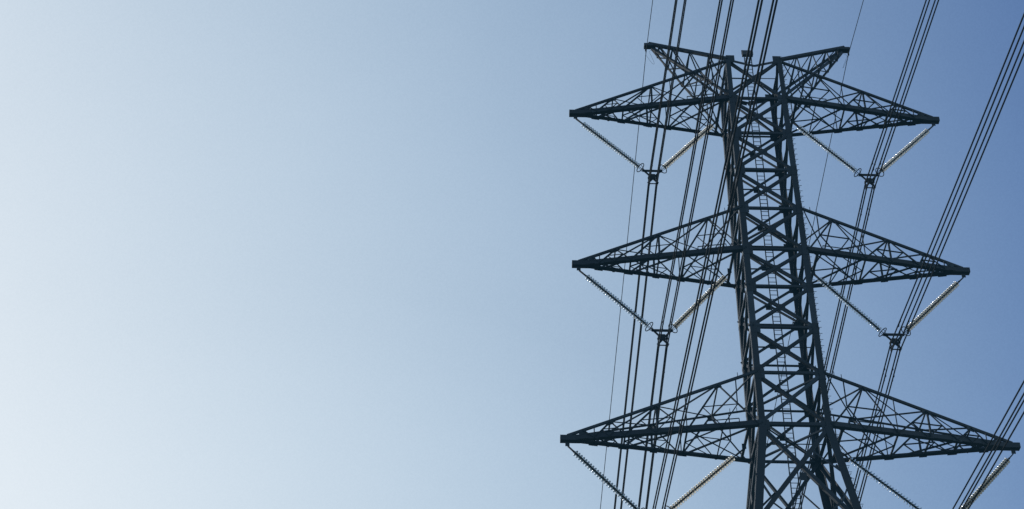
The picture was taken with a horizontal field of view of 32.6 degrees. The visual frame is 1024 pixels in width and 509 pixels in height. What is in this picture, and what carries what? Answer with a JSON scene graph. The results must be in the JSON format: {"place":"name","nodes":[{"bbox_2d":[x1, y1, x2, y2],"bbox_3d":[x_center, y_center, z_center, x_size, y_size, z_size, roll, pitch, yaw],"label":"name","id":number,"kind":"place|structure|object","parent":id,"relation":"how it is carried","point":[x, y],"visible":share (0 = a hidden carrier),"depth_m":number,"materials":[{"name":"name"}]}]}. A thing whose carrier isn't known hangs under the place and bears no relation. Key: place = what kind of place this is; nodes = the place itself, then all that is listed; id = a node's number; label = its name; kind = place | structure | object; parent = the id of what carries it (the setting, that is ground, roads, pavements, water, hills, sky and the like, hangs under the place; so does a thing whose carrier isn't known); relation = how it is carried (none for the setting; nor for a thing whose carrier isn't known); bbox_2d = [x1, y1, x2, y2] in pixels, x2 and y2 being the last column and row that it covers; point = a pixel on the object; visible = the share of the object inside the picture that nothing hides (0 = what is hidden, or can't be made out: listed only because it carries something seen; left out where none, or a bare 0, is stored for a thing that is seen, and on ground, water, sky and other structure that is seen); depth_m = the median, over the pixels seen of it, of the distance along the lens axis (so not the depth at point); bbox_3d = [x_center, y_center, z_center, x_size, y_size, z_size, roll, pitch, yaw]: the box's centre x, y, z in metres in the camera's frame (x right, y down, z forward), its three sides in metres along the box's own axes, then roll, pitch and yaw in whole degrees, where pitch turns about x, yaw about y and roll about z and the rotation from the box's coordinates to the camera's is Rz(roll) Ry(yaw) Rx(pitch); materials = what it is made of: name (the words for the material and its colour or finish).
{"place":"outdoors","nodes":[
{"label":"outdoors","id":0,"kind":"place"},
{"bbox_2d":[0,0,1023,508],"label":"sky","id":1,"kind":"structure","parent":0,"point":[255,254],"materials":[{"name":"blue"}]},
{"label":"ground","id":2,"kind":"structure","parent":0,"visible":0},
{"bbox_2d":[560,42,1020,508],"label":"transmission tower","id":3,"kind":"structure","parent":2,"relation":"on","point":[758,445],"depth_m":96.40,"materials":[{"name":"metal"}]},
{"bbox_2d":[741,50,752,56],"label":"beacon box","id":4,"kind":"object","parent":3,"relation":"attached to","point":[743,52],"visible":0.64,"depth_m":107.82,"materials":[{"name":"grey metal"}]},
{"bbox_2d":[719,91,803,377],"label":"leg splice plates","id":5,"kind":"object","parent":3,"relation":"attached to","point":[742,254],"visible":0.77,"depth_m":96.95,"materials":[{"name":"metal"}]},
{"bbox_2d":[567,118,1013,508],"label":"string fittings","id":6,"kind":"object","parent":3,"relation":"attached to","point":[664,336],"visible":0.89,"depth_m":94.73,"materials":[{"name":"metal"}]},
{"bbox_2d":[573,122,1009,508],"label":"insulator strings","id":7,"kind":"object","parent":3,"relation":"attached to","point":[995,473],"visible":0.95,"depth_m":95.54,"materials":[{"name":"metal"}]},
{"bbox_2d":[600,0,1023,508],"bbox_3d":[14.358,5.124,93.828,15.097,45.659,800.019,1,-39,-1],"label":"conductors","id":8,"kind":"object","parent":3,"relation":"attached to","point":[697,181],"visible":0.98,"depth_m":84.04,"materials":[{"name":"black metal"}]}
]}

